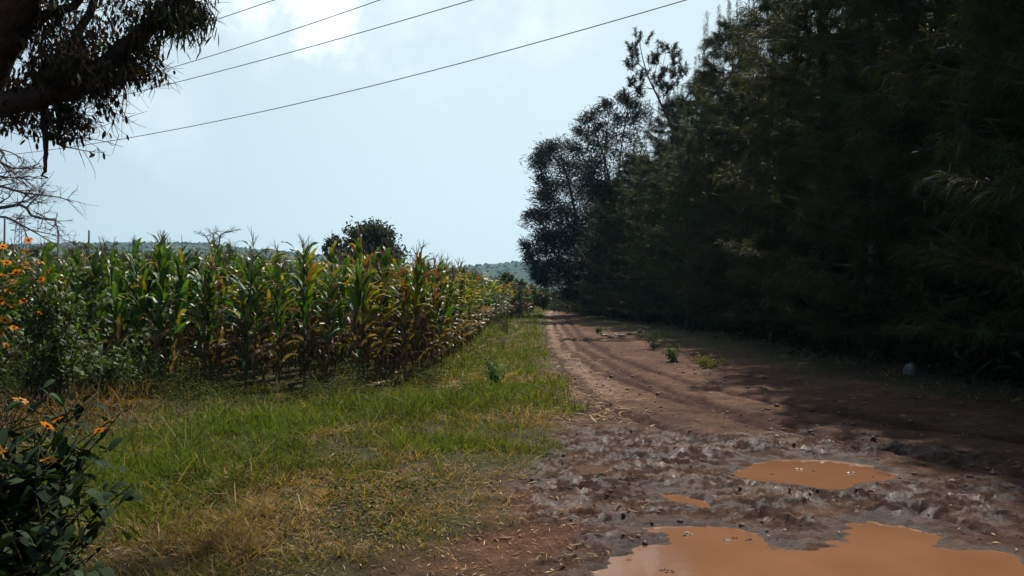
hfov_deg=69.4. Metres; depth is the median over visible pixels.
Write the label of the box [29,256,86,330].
maize plant
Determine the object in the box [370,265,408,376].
maize plant
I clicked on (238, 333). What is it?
maize plant
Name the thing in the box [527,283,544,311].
shrub
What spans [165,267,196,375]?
maize plant
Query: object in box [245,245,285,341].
maize plant
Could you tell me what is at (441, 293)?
maize plant
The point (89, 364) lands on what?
wild sunflower shrub
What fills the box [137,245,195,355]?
maize plant
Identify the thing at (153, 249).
maize plant
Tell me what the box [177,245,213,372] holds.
maize plant
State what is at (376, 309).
maize plant
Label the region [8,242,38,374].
maize plant
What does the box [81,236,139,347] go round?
maize plant
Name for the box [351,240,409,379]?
maize plant
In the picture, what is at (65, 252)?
maize plant
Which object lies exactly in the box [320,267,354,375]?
maize plant
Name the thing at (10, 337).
maize plant
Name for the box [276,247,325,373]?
maize plant
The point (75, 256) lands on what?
maize plant
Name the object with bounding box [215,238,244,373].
maize plant
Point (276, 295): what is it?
maize plant
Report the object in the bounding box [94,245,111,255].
shrub
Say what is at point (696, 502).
puddle
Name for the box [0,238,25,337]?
maize plant
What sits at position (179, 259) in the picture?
maize plant
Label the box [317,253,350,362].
maize plant
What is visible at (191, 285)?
maize plant
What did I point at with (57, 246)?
pole
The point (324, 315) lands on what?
maize plant
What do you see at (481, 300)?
maize crop
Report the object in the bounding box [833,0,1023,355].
casuarina tree
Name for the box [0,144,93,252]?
bare tree
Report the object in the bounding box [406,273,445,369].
maize plant
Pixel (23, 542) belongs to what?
wild sunflower shrub
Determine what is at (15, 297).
maize plant
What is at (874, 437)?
pebbles
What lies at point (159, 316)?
maize plant
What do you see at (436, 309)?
maize plant
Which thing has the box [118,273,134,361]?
maize plant
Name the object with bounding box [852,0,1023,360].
casuarina tree
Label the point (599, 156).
eucalyptus tree
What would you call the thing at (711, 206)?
casuarina tree
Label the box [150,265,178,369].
maize plant
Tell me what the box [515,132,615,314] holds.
ironwood tree
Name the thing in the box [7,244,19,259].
shrub
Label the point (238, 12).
power line
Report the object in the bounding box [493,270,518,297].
shrub
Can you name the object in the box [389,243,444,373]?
maize plant
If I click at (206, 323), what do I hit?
maize plant
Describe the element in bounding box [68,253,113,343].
maize plant
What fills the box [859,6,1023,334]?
casuarina tree
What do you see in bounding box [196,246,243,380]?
maize plant
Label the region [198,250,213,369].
maize plant
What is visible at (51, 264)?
maize plant
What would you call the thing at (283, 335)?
maize plant
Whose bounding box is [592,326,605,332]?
weed clump
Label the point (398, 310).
maize plant
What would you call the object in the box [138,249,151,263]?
shrub
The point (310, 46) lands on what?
power line
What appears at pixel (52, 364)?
wild sunflower shrub
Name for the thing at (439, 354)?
maize plant
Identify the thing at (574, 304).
casuarina tree
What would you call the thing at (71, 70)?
eucalyptus tree
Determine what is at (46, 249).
maize plant
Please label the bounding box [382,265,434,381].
maize plant
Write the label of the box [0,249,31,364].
maize plant
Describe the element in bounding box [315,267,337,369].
maize plant
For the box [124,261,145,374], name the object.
maize plant
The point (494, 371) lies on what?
weed clump
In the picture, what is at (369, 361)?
maize plant
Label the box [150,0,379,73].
power line
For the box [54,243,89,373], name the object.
maize plant
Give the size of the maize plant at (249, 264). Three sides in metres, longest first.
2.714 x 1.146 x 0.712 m
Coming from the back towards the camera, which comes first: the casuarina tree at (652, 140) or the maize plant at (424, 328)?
the casuarina tree at (652, 140)
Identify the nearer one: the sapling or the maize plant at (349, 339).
the maize plant at (349, 339)
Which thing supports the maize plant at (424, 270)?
on the ground at (770, 352)
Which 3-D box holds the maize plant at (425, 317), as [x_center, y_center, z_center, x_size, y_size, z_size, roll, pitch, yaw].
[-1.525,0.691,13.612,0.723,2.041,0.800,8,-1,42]
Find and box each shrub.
[0,237,127,409]
[0,244,28,397]
[0,379,146,575]
[1,298,120,399]
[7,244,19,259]
[23,300,175,403]
[25,243,43,268]
[76,244,92,260]
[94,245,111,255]
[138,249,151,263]
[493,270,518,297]
[514,279,533,311]
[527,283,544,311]
[537,288,551,309]
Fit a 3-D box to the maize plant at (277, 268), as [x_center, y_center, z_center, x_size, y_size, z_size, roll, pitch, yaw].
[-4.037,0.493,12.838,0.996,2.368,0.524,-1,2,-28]
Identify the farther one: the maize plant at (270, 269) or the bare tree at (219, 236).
the bare tree at (219, 236)
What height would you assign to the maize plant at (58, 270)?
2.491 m
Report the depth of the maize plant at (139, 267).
15.06 m
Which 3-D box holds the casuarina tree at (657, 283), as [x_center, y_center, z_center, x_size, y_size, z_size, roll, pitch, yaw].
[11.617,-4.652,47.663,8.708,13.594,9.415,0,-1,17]
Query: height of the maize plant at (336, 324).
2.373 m
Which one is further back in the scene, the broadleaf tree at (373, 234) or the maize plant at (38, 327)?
the broadleaf tree at (373, 234)
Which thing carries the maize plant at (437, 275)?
on the ground at (770, 352)
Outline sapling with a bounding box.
[495,303,513,333]
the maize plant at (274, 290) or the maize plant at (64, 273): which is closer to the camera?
the maize plant at (64, 273)
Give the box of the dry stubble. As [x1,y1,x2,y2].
[0,371,208,451]
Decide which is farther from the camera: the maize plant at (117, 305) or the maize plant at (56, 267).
the maize plant at (56, 267)
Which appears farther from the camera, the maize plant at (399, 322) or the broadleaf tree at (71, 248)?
the broadleaf tree at (71, 248)
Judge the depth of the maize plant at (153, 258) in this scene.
15.89 m
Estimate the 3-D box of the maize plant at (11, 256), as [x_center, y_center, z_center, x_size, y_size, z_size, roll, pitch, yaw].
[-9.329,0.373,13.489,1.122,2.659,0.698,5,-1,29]
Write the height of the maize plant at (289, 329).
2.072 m
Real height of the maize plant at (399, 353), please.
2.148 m
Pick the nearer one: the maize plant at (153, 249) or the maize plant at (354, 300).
the maize plant at (354, 300)
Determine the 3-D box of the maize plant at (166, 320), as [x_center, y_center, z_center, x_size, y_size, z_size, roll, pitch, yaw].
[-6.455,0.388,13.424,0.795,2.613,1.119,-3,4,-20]
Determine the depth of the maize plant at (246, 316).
11.78 m
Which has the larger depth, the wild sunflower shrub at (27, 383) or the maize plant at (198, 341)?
the maize plant at (198, 341)
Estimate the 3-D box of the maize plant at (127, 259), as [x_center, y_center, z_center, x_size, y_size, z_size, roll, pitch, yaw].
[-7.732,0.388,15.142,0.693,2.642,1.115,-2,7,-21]
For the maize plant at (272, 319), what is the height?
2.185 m
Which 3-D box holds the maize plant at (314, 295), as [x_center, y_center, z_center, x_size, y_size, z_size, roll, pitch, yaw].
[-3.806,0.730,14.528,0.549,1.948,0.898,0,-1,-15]
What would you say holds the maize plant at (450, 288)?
on the ground at (770, 352)
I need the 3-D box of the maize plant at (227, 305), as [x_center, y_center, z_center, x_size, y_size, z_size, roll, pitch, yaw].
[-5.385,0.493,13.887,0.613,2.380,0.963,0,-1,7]
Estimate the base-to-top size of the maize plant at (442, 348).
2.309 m
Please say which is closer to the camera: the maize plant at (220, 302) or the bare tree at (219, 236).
the maize plant at (220, 302)
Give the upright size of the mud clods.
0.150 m
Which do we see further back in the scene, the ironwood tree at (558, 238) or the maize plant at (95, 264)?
the ironwood tree at (558, 238)
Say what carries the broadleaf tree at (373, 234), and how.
on the ground at (770, 352)
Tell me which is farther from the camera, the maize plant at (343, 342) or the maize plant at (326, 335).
the maize plant at (343, 342)
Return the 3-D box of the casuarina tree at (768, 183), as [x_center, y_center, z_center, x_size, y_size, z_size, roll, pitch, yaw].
[12.324,-4.432,29.107,8.654,12.734,8.743,0,-1,10]
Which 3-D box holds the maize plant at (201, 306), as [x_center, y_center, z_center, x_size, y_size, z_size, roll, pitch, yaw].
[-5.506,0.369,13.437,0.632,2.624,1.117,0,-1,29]
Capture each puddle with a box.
[591,521,1023,575]
[660,494,709,507]
[733,460,897,488]
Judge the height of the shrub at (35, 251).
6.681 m
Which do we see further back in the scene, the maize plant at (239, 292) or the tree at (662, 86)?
the tree at (662, 86)
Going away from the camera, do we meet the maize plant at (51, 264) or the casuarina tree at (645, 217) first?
the maize plant at (51, 264)
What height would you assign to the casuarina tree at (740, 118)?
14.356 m
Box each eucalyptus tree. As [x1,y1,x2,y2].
[0,0,230,178]
[554,89,663,317]
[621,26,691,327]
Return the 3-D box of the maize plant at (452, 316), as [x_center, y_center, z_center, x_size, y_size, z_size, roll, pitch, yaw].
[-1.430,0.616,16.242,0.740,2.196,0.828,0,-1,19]
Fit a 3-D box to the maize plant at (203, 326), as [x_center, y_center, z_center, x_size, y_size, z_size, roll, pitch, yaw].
[-5.009,0.481,12.084,1.042,2.353,0.469,0,-1,-16]
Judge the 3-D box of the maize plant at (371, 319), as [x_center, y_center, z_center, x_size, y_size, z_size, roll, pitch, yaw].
[-2.518,0.400,12.822,0.752,2.574,1.005,0,-1,37]
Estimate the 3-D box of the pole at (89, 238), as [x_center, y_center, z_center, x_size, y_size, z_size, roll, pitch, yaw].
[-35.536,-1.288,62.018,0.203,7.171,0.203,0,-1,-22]
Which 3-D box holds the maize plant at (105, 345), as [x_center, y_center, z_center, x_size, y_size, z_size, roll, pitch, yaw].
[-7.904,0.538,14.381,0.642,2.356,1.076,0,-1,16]
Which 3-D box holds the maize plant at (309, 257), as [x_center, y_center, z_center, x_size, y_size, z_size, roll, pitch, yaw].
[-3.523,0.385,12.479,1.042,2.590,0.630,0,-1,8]
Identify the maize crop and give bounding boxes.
[10,247,534,362]
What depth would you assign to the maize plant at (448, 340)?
16.48 m
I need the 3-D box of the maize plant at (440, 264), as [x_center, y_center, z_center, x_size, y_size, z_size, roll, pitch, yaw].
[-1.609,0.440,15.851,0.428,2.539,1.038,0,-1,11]
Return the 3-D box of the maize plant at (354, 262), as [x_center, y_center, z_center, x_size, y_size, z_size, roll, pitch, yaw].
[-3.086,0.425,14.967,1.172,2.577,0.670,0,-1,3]
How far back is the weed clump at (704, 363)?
16.03 m
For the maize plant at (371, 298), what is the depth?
15.38 m
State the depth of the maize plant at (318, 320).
15.58 m
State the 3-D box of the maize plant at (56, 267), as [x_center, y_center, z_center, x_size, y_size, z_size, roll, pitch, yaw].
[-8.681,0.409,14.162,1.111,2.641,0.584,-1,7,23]
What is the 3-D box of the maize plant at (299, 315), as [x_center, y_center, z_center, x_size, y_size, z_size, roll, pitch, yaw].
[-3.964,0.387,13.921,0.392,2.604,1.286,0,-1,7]
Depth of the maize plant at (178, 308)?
12.24 m
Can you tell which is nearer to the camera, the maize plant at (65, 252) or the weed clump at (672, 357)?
the maize plant at (65, 252)
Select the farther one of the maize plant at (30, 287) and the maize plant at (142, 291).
the maize plant at (30, 287)
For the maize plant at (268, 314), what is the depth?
14.69 m
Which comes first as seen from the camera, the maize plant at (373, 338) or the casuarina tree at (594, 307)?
the maize plant at (373, 338)
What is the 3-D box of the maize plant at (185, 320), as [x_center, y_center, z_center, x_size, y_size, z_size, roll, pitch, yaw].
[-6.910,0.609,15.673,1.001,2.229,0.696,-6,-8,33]
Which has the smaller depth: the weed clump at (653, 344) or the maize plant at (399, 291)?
the maize plant at (399, 291)
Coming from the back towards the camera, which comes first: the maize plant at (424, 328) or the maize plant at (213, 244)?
the maize plant at (213, 244)
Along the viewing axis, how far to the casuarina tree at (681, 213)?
45.28 m
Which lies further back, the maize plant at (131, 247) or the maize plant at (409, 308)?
the maize plant at (131, 247)
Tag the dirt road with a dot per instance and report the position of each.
(970, 509)
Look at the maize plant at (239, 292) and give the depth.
14.92 m
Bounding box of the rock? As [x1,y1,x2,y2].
[903,363,916,374]
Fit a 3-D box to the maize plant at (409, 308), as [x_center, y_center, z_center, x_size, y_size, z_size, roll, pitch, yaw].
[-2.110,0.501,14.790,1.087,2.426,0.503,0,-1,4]
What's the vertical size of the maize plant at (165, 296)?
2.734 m
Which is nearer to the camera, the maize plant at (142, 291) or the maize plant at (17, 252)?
the maize plant at (142, 291)
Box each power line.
[0,0,685,155]
[11,0,273,84]
[29,0,471,115]
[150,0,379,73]
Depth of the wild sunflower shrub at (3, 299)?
9.05 m
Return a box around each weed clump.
[480,357,509,384]
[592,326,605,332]
[638,329,667,349]
[657,343,683,361]
[690,352,724,368]
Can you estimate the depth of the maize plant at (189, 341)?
15.98 m
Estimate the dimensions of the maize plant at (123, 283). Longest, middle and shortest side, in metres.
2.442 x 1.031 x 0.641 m
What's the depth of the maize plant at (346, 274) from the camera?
13.33 m
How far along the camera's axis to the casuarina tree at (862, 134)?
14.87 m
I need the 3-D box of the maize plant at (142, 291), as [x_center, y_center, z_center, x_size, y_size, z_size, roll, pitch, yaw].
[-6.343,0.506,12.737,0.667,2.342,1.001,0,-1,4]
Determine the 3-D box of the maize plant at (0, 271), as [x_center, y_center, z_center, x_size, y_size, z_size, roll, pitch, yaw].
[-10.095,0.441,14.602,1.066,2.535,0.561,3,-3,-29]
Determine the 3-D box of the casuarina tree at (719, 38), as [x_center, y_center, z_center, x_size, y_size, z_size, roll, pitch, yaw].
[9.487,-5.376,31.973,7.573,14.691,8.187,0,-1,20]
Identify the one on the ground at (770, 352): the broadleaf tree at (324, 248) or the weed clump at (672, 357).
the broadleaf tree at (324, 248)
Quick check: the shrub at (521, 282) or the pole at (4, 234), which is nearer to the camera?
the pole at (4, 234)
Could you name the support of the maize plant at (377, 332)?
on the ground at (770, 352)
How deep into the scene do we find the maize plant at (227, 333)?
15.89 m
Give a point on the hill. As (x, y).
(519, 274)
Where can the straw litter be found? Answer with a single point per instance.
(499, 474)
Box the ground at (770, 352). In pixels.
[0,300,1023,575]
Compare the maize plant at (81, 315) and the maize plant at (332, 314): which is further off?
the maize plant at (332, 314)
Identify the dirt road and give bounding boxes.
[376,310,1023,575]
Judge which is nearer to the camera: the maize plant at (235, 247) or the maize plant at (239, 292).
the maize plant at (239, 292)
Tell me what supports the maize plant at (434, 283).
on the ground at (770, 352)
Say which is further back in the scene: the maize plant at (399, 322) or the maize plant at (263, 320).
the maize plant at (399, 322)
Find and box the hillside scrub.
[6,241,569,290]
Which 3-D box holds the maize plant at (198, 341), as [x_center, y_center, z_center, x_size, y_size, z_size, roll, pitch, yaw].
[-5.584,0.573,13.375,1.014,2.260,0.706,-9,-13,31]
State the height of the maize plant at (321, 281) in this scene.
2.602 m
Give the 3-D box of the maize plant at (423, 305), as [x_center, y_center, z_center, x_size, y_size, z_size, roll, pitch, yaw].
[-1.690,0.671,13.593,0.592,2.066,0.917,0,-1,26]
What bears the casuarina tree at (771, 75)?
on the ground at (770, 352)
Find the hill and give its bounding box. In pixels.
[18,242,575,292]
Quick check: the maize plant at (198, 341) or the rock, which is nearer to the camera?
the maize plant at (198, 341)
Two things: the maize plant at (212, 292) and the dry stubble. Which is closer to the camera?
the dry stubble
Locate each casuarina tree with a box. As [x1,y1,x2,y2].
[565,203,610,305]
[572,172,650,317]
[580,154,654,297]
[583,139,677,320]
[601,80,725,321]
[611,128,682,308]
[626,135,711,306]
[639,54,766,326]
[639,99,740,294]
[649,0,803,329]
[657,89,783,306]
[661,75,798,299]
[666,0,886,337]
[699,0,951,345]
[704,0,1023,357]
[716,26,880,321]
[720,57,844,329]
[749,0,1023,371]
[752,10,991,335]
[760,0,1022,350]
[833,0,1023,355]
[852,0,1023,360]
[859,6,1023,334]
[945,0,1023,312]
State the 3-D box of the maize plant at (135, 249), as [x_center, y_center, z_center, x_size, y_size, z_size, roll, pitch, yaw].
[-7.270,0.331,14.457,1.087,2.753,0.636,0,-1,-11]
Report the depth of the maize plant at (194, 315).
12.92 m
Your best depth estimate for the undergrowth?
17.57 m
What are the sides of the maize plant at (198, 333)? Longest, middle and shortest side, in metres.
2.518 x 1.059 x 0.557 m
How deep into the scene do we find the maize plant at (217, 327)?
12.51 m
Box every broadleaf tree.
[64,240,80,261]
[317,234,344,266]
[334,216,414,269]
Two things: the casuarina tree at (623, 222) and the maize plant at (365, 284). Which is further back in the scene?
the casuarina tree at (623, 222)
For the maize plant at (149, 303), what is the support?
on the ground at (770, 352)
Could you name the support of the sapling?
on the ground at (770, 352)
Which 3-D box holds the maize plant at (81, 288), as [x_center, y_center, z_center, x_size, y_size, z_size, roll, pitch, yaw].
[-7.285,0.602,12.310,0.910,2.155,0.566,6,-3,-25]
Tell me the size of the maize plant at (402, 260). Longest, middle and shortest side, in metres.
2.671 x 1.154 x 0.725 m
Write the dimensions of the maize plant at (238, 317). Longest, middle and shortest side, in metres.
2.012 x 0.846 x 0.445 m
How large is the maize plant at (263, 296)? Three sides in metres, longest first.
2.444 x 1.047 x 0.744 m
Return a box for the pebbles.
[541,327,1023,485]
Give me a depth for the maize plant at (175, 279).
14.08 m
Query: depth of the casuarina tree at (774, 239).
22.15 m
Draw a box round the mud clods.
[424,373,1022,575]
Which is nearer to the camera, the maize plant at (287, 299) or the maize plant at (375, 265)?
the maize plant at (375, 265)
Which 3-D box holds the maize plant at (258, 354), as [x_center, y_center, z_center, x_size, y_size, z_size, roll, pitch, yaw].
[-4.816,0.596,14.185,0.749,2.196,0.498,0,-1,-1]
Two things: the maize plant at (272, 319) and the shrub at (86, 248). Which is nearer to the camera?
the maize plant at (272, 319)
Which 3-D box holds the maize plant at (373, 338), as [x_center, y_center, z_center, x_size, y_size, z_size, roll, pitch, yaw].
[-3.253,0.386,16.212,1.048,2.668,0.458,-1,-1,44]
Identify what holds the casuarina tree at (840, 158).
on the ground at (770, 352)
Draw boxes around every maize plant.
[0,236,25,361]
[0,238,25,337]
[0,248,29,337]
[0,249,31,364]
[0,264,29,376]
[1,259,36,383]
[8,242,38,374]
[8,247,36,356]
[9,246,59,373]
[9,247,28,364]
[13,269,28,369]
[14,252,34,348]
[14,264,36,362]
[18,238,42,360]
[19,269,63,359]
[22,244,83,329]
[29,253,68,331]
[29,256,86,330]
[33,238,67,352]
[36,242,106,377]
[36,249,69,370]
[51,260,106,382]
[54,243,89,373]
[57,256,69,332]
[59,240,87,382]
[61,244,124,379]
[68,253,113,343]
[72,250,130,353]
[77,238,114,372]
[78,271,88,365]
[79,251,111,348]
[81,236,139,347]
[85,258,113,359]
[96,237,148,367]
[106,239,143,261]
[108,246,119,357]
[114,247,134,378]
[118,235,156,373]
[118,246,135,338]
[118,264,149,370]
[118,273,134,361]
[124,250,154,383]
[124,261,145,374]
[125,235,174,350]
[126,266,156,377]
[127,231,194,381]
[129,245,146,357]
[135,230,187,388]
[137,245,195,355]
[141,238,173,378]
[143,233,185,376]
[149,241,156,291]
[150,264,207,382]
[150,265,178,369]
[151,236,187,370]
[154,260,194,385]
[159,234,200,383]
[164,270,203,368]
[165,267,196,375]
[167,251,186,374]
[169,246,201,371]
[171,246,239,386]
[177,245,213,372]
[179,261,229,378]
[185,239,242,379]
[186,253,200,359]
[186,254,225,369]
[186,259,236,369]
[188,283,203,366]
[191,256,237,384]
[192,234,236,373]
[195,246,241,383]
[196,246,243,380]
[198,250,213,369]
[203,251,244,375]
[211,228,286,388]
[213,243,228,368]
[213,248,268,380]
[214,241,256,364]
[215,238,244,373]
[219,270,264,362]
[220,249,247,372]
[221,251,243,366]
[225,253,250,370]
[228,267,286,388]
[230,252,287,387]
[232,265,280,370]
[239,262,278,375]
[241,254,270,385]
[241,254,273,369]
[245,242,272,367]
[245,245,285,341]
[248,276,289,361]
[249,240,296,372]
[250,248,305,382]
[259,248,284,376]
[259,260,282,365]
[262,262,300,380]
[263,271,297,369]
[265,264,296,374]
[266,271,302,378]
[269,261,299,369]
[271,254,296,366]
[275,235,341,386]
[275,237,331,385]
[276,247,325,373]
[285,244,318,376]
[287,260,317,367]
[295,262,329,355]
[306,268,336,343]
[306,272,346,383]
[307,246,354,371]
[307,278,322,354]
[310,234,357,378]
[314,275,333,365]
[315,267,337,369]
[317,248,359,379]
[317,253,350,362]
[317,256,345,366]
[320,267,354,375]
[321,250,366,373]
[322,273,368,361]
[331,268,338,337]
[332,237,398,383]
[334,251,378,368]
[336,226,365,388]
[337,256,388,381]
[338,258,390,382]
[349,245,375,340]
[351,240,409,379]
[352,264,406,380]
[356,237,405,378]
[360,266,375,370]
[365,245,398,359]
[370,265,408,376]
[373,270,393,362]
[374,263,413,368]
[375,253,402,375]
[376,244,413,346]
[376,252,428,373]
[377,269,410,370]
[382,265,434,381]
[386,258,431,371]
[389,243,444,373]
[390,241,445,378]
[391,270,412,369]
[392,270,411,370]
[394,266,440,380]
[398,271,441,366]
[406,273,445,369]
[409,261,453,368]
[409,272,454,371]
[420,258,439,372]
[425,264,445,366]
[428,264,444,369]
[429,269,460,360]
[431,251,447,359]
[431,252,446,347]
[432,273,466,369]
[437,271,458,356]
[438,260,461,364]
[440,266,463,357]
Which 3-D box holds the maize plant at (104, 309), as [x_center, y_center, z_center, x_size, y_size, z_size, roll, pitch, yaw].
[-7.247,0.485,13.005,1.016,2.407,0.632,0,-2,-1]
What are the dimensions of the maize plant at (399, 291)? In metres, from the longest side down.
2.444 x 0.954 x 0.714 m
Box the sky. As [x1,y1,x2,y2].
[0,0,932,267]
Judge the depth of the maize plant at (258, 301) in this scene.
11.95 m
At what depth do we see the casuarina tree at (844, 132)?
20.84 m
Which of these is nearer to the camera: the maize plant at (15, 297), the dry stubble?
the dry stubble
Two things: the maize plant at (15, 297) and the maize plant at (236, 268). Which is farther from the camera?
the maize plant at (15, 297)
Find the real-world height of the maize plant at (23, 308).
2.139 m
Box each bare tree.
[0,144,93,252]
[194,226,241,254]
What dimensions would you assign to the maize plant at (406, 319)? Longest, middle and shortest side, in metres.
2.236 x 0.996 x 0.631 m
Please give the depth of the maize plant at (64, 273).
14.27 m
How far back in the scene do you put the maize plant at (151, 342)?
13.03 m
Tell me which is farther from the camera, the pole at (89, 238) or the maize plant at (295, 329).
the pole at (89, 238)
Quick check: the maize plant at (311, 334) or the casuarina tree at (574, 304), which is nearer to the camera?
the maize plant at (311, 334)
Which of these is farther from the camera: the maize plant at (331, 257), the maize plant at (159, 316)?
the maize plant at (331, 257)
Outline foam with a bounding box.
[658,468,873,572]
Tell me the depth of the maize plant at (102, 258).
12.75 m
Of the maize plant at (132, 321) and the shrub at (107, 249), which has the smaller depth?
the maize plant at (132, 321)
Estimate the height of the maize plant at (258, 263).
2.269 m
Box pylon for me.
[9,214,31,257]
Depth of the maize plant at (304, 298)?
12.17 m
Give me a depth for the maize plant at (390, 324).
14.05 m
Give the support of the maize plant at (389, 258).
on the ground at (770, 352)
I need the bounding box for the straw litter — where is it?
[33,316,1020,575]
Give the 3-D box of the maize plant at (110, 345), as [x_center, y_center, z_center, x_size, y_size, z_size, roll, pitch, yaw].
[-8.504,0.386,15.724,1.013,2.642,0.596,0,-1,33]
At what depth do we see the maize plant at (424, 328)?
13.05 m
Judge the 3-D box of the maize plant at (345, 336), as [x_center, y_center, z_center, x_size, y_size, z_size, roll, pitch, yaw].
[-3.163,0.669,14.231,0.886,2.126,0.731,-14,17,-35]
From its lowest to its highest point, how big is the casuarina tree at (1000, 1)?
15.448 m
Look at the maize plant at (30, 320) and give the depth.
15.12 m
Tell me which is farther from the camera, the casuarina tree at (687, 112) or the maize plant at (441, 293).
the casuarina tree at (687, 112)
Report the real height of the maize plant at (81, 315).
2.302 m
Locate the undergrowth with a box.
[541,266,1023,387]
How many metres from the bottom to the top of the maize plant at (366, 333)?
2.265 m
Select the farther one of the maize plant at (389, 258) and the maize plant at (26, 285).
the maize plant at (26, 285)
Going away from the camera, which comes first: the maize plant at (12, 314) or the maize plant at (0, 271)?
the maize plant at (12, 314)
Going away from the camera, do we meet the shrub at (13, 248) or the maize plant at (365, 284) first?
the maize plant at (365, 284)
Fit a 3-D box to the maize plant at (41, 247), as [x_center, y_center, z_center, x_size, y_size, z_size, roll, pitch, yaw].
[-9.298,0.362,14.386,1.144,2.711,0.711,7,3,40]
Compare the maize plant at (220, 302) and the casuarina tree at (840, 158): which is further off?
the casuarina tree at (840, 158)
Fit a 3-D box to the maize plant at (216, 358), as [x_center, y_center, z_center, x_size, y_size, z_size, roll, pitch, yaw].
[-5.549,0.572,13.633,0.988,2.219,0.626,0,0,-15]
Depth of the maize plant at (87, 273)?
14.98 m
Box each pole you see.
[3,219,5,244]
[57,231,58,261]
[88,230,89,251]
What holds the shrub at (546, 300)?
on the ground at (770, 352)
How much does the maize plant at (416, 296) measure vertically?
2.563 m
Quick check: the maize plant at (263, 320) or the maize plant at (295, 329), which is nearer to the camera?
the maize plant at (263, 320)
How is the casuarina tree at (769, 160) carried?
on the ground at (770, 352)
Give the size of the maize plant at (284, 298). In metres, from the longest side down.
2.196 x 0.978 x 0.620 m
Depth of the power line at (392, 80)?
19.57 m
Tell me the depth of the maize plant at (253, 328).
12.19 m
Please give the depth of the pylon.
259.97 m
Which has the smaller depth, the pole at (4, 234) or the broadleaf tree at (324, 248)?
the broadleaf tree at (324, 248)
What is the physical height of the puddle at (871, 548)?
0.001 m
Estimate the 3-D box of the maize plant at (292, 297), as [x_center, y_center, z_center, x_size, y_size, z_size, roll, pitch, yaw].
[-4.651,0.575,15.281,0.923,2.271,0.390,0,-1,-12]
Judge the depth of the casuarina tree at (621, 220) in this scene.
56.65 m
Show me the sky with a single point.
(437, 153)
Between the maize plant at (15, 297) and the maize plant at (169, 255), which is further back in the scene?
the maize plant at (15, 297)
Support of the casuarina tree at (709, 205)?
on the ground at (770, 352)

